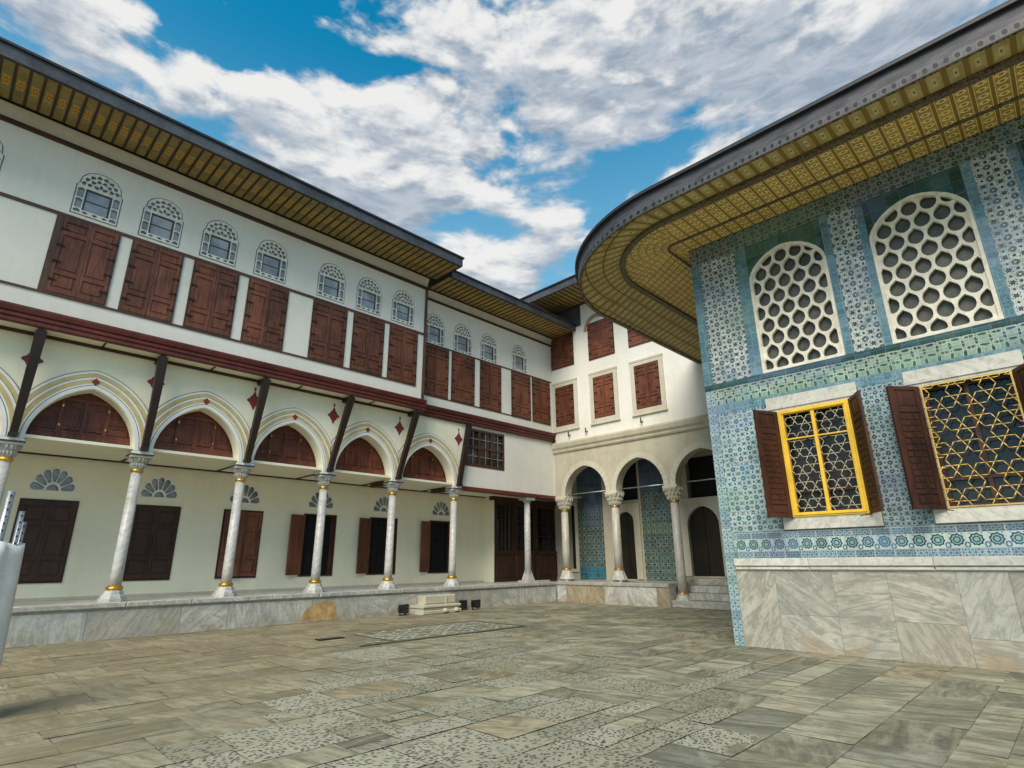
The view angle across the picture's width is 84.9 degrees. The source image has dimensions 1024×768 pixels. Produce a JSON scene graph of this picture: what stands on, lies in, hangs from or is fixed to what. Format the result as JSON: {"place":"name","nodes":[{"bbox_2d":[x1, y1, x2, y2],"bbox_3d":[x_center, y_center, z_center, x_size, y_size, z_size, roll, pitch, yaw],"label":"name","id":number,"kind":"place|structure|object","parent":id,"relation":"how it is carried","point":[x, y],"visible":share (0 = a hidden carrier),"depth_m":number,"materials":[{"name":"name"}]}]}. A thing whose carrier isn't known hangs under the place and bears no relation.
{"place":"outdoors","nodes":[
{"label":"outdoors","id":0,"kind":"place"},
{"bbox_2d":[0,0,1007,298],"label":"sky","id":1,"kind":"structure","parent":0,"point":[498,134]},
{"bbox_2d":[0,580,1023,767],"bbox_3d":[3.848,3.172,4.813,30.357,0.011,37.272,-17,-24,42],"label":"courtyard paving","id":2,"kind":"structure","parent":0,"point":[903,737],"depth_m":6.76,"materials":[{"name":"stone"}]},
{"bbox_2d":[0,491,26,667],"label":"wrapped pole bundle","id":3,"kind":"object","parent":2,"relation":"on","point":[11,555],"visible":1,"depth_m":6.43,"materials":[{"name":"metal"}]},
{"bbox_2d":[0,36,581,647],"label":"white arcaded palace wing","id":4,"kind":"structure","parent":2,"relation":"on","point":[238,388],"depth_m":16.06,"materials":[{"name":"white paint"}]},
{"bbox_2d":[0,143,4,169],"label":"arched window","id":5,"kind":"structure","parent":4,"relation":"in","point":[2,157],"depth_m":12.88,"materials":[{"name":"white glass"}]},
{"bbox_2d":[9,498,79,583],"bbox_3d":[-11.852,3.940,14.077,0.325,2.020,1.200,-17,-24,42],"label":"window","id":6,"kind":"structure","parent":4,"relation":"in","point":[49,529],"depth_m":14.04,"materials":[{"name":"brown wood"}]},
{"bbox_2d":[42,214,121,306],"bbox_3d":[-10.365,-2.965,13.562,0.117,2.050,1.200,-17,-24,42],"label":"shutter window","id":7,"kind":"structure","parent":4,"relation":"in","point":[64,272],"depth_m":13.52,"materials":[{"name":"brown wood"}]},
{"bbox_2d":[69,174,122,226],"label":"arched window","id":8,"kind":"structure","parent":4,"relation":"in","point":[96,197],"depth_m":14.11,"materials":[{"name":"white glass"}]},
{"bbox_2d":[117,238,184,323],"bbox_3d":[-9.341,-2.661,14.550,0.117,2.050,1.200,-17,-24,42],"label":"shutter window","id":9,"kind":"structure","parent":4,"relation":"in","point":[140,278],"depth_m":14.51,"materials":[{"name":"brown wood"}]},
{"bbox_2d":[122,504,180,580],"bbox_3d":[-10.149,4.447,15.721,0.325,2.020,1.200,-17,-24,42],"label":"window","id":10,"kind":"structure","parent":4,"relation":"in","point":[150,553],"depth_m":15.62,"materials":[{"name":"brown wood"}]},
{"bbox_2d":[137,199,182,247],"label":"arched window","id":11,"kind":"structure","parent":4,"relation":"in","point":[161,221],"depth_m":15.08,"materials":[{"name":"white glass"}]},
{"bbox_2d":[183,258,239,338],"bbox_3d":[-8.314,-2.355,15.541,0.117,2.050,1.200,-17,-24,42],"label":"shutter window","id":12,"kind":"structure","parent":4,"relation":"in","point":[211,300],"depth_m":15.50,"materials":[{"name":"brown wood"}]},
{"bbox_2d":[199,221,237,266],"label":"arched window","id":13,"kind":"structure","parent":4,"relation":"in","point":[219,243],"depth_m":16.08,"materials":[{"name":"white glass"}]},
{"bbox_2d":[214,509,263,578],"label":"window","id":14,"kind":"structure","parent":4,"relation":"in","point":[250,524],"depth_m":17.28,"materials":[{"name":"brown wood"}]},
{"bbox_2d":[240,277,289,351],"bbox_3d":[-7.277,-2.046,16.543,0.117,2.050,1.200,-17,-24,42],"label":"shutter window","id":15,"kind":"structure","parent":4,"relation":"in","point":[266,305],"depth_m":16.51,"materials":[{"name":"brown wood"}]},
{"bbox_2d":[253,241,287,283],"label":"arched window","id":16,"kind":"structure","parent":4,"relation":"in","point":[271,260],"depth_m":17.09,"materials":[{"name":"white glass"}]},
{"bbox_2d":[285,513,336,576],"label":"window","id":17,"kind":"structure","parent":4,"relation":"in","point":[302,527],"depth_m":18.88,"materials":[{"name":"brown wood"}]},
{"bbox_2d":[307,298,347,366],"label":"shutter window","id":18,"kind":"structure","parent":4,"relation":"in","point":[327,337],"depth_m":17.86,"materials":[{"name":"brown wood"}]},
{"bbox_2d":[316,264,344,303],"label":"arched window","id":19,"kind":"structure","parent":4,"relation":"in","point":[331,282],"depth_m":18.44,"materials":[{"name":"white glass"}]},
{"bbox_2d":[349,311,384,376],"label":"shutter window","id":20,"kind":"structure","parent":4,"relation":"in","point":[367,343],"depth_m":18.84,"materials":[{"name":"brown wood"}]},
{"bbox_2d":[355,278,380,315],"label":"arched window","id":21,"kind":"structure","parent":4,"relation":"in","point":[368,297],"depth_m":19.40,"materials":[{"name":"white glass"}]},
{"bbox_2d":[356,517,397,574],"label":"window","id":22,"kind":"structure","parent":4,"relation":"in","point":[372,530],"depth_m":20.61,"materials":[{"name":"brown wood"}]},
{"bbox_2d":[386,323,417,385],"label":"shutter window","id":23,"kind":"structure","parent":4,"relation":"in","point":[403,342],"depth_m":19.79,"materials":[{"name":"brown wood"}]},
{"bbox_2d":[391,291,413,326],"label":"arched window","id":24,"kind":"structure","parent":4,"relation":"in","point":[402,312],"depth_m":20.36,"materials":[{"name":"white glass"}]},
{"bbox_2d":[419,520,449,572],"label":"window","id":25,"kind":"structure","parent":4,"relation":"in","point":[435,535],"depth_m":22.57,"materials":[{"name":"brown wood"}]},
{"bbox_2d":[426,314,443,346],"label":"arched window","id":26,"kind":"structure","parent":4,"relation":"in","point":[435,327],"depth_m":21.84,"materials":[{"name":"white glass"}]},
{"bbox_2d":[424,342,448,398],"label":"shutter window","id":27,"kind":"structure","parent":4,"relation":"in","point":[437,357],"depth_m":21.35,"materials":[{"name":"brown wood"}]},
{"bbox_2d":[453,324,471,355],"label":"arched window","id":28,"kind":"structure","parent":4,"relation":"in","point":[462,343],"depth_m":22.80,"materials":[{"name":"white glass"}]},
{"bbox_2d":[451,350,474,405],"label":"shutter window","id":29,"kind":"structure","parent":4,"relation":"in","point":[462,366],"depth_m":22.25,"materials":[{"name":"brown wood"}]},
{"bbox_2d":[465,428,503,470],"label":"lattice window","id":30,"kind":"structure","parent":4,"relation":"in","point":[486,449],"depth_m":22.44,"materials":[{"name":"brown wood"}]},
{"bbox_2d":[480,334,496,363],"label":"arched window","id":31,"kind":"structure","parent":4,"relation":"in","point":[488,348],"depth_m":23.78,"materials":[{"name":"white glass"}]},
{"bbox_2d":[479,360,500,411],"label":"shutter window","id":32,"kind":"structure","parent":4,"relation":"in","point":[490,373],"depth_m":23.26,"materials":[{"name":"brown wood"}]},
{"bbox_2d":[512,345,526,373],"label":"arched window","id":33,"kind":"structure","parent":4,"relation":"in","point":[519,359],"depth_m":25.06,"materials":[{"name":"white glass"}]},
{"bbox_2d":[511,370,530,420],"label":"shutter window","id":34,"kind":"structure","parent":4,"relation":"in","point":[520,383],"depth_m":24.48,"materials":[{"name":"brown wood"}]},
{"bbox_2d":[532,377,550,425],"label":"shutter window","id":35,"kind":"structure","parent":4,"relation":"in","point":[541,413],"depth_m":25.39,"materials":[{"name":"brown wood"}]},
{"bbox_2d":[315,636,344,640],"bbox_3d":[-4.003,5.593,12.315,0.220,0.020,0.600,-17,-24,42],"label":"drain cover","id":36,"kind":"object","parent":2,"relation":"on","point":[329,638],"visible":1,"depth_m":12.26,"materials":[{"name":"black metal"}]},
{"bbox_2d":[398,604,408,615],"bbox_3d":[-3.444,7.167,17.780,0.258,0.330,0.300,-10,-20,29],"label":"floodlight","id":37,"kind":"object","parent":2,"relation":"on","point":[404,609],"visible":1,"depth_m":17.70,"materials":[{"name":"black metal"}]},
{"bbox_2d":[410,594,460,614],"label":"mounting block","id":38,"kind":"structure","parent":2,"relation":"on","point":[435,604],"depth_m":18.42,"materials":[{"name":"beige stone"}]},
{"bbox_2d":[353,620,524,645],"bbox_3d":[-2.050,5.957,13.500,2.130,0.004,4.850,-17,-24,42],"label":"paving inlay","id":39,"kind":"object","parent":2,"relation":"on","point":[422,632],"visible":1,"depth_m":13.57,"materials":[{"name":"stone"}]},
{"bbox_2d":[459,600,466,609],"bbox_3d":[-1.718,7.725,19.584,0.300,0.330,0.258,5,-18,-16],"label":"floodlight","id":40,"kind":"object","parent":2,"relation":"on","point":[463,603],"visible":0.74,"depth_m":19.49,"materials":[{"name":"black metal"}]},
{"bbox_2d":[471,599,480,609],"bbox_3d":[-1.271,7.754,19.688,0.258,0.330,0.300,-14,-22,37],"label":"floodlight","id":41,"kind":"object","parent":2,"relation":"on","point":[476,604],"visible":1,"depth_m":19.61,"materials":[{"name":"black metal"}]},
{"bbox_2d":[520,274,730,610],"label":"stone arcade palace block","id":42,"kind":"structure","parent":2,"relation":"on","point":[638,523],"depth_m":23.14,"materials":[{"name":"white paint"}]},
{"bbox_2d":[551,332,573,370],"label":"shutter window","id":43,"kind":"structure","parent":42,"relation":"in","point":[562,350],"depth_m":26.24,"materials":[{"name":"brown wood"}]},
{"bbox_2d":[555,384,574,426],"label":"shutter window","id":44,"kind":"structure","parent":42,"relation":"in","point":[564,395],"depth_m":25.43,"materials":[{"name":"brown wood"}]},
{"bbox_2d":[551,377,579,433],"bbox_3d":[2.403,0.989,25.434,1.550,2.360,0.095,-17,-24,42],"label":"stone window frame","id":45,"kind":"structure","parent":42,"relation":"in","point":[573,381],"depth_m":25.30,"materials":[{"name":"stone"}]},
{"bbox_2d":[571,503,579,571],"bbox_3d":[2.800,7.127,26.077,0.690,3.080,0.049,-17,-24,42],"label":"stone window frame","id":46,"kind":"structure","parent":42,"relation":"in","point":[575,504],"depth_m":25.83,"materials":[{"name":"stone"}]},
{"bbox_2d":[587,318,614,360],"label":"shutter window","id":47,"kind":"structure","parent":42,"relation":"in","point":[600,333],"depth_m":24.78,"materials":[{"name":"brown wood"}]},
{"bbox_2d":[593,372,614,418],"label":"shutter window","id":48,"kind":"structure","parent":42,"relation":"in","point":[603,389],"depth_m":23.98,"materials":[{"name":"brown wood"}]},
{"bbox_2d":[588,366,620,425],"bbox_3d":[3.938,0.519,23.989,1.520,2.360,0.095,-17,-24,42],"label":"stone window frame","id":49,"kind":"structure","parent":42,"relation":"in","point":[616,417],"depth_m":23.87,"materials":[{"name":"stone"}]},
{"bbox_2d":[610,503,644,578],"bbox_3d":[4.973,6.742,24.057,1.450,3.100,0.220,-17,-24,42],"label":"stone doorway","id":50,"kind":"structure","parent":42,"relation":"in","point":[631,539],"depth_m":23.96,"materials":[{"name":"stone"}]},
{"bbox_2d":[627,329,649,347],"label":"shutter window","id":51,"kind":"structure","parent":42,"relation":"in","point":[634,339],"depth_m":23.47,"materials":[{"name":"brown wood"}]},
{"bbox_2d":[628,353,667,416],"bbox_3d":[5.459,0.052,22.557,1.600,2.360,0.095,-17,-24,42],"label":"stone window frame","id":52,"kind":"structure","parent":42,"relation":"in","point":[663,407],"depth_m":22.44,"materials":[{"name":"stone"}]},
{"bbox_2d":[634,360,661,409],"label":"shutter window","id":53,"kind":"structure","parent":42,"relation":"in","point":[647,381],"depth_m":22.54,"materials":[{"name":"brown wood"}]},
{"bbox_2d":[679,496,726,576],"bbox_3d":[7.499,5.896,21.701,1.900,2.950,0.220,-17,-24,42],"label":"stone doorway","id":54,"kind":"structure","parent":42,"relation":"in","point":[705,522],"depth_m":21.79,"materials":[{"name":"stone"}]},
{"bbox_2d":[575,0,1023,672],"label":"tiled garden pavilion","id":55,"kind":"structure","parent":2,"relation":"on","point":[827,290],"depth_m":10.18,"materials":[{"name":"blue tile"}]},
{"bbox_2d":[749,241,845,373],"bbox_3d":[5.843,-1.685,11.653,1.550,2.760,0.155,-17,-24,42],"label":"pierced window","id":56,"kind":"structure","parent":55,"relation":"in","point":[797,321],"depth_m":11.61,"materials":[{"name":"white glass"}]},
{"bbox_2d":[752,382,884,530],"bbox_3d":[5.777,1.356,10.508,1.894,2.610,0.930,-17,-24,42],"label":"marble window frame","id":57,"kind":"structure","parent":55,"relation":"in","point":[817,463],"depth_m":10.64,"materials":[{"name":"paint"}]},
{"bbox_2d":[869,191,1003,343],"bbox_3d":[7.499,-2.193,10.095,1.550,2.760,0.155,-17,-24,42],"label":"pierced window","id":58,"kind":"structure","parent":55,"relation":"in","point":[934,275],"depth_m":10.04,"materials":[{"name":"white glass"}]},
{"bbox_2d":[885,349,1023,523],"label":"marble window frame","id":59,"kind":"structure","parent":55,"relation":"in","point":[959,425],"depth_m":9.16,"materials":[{"name":"metal"}]}
]}

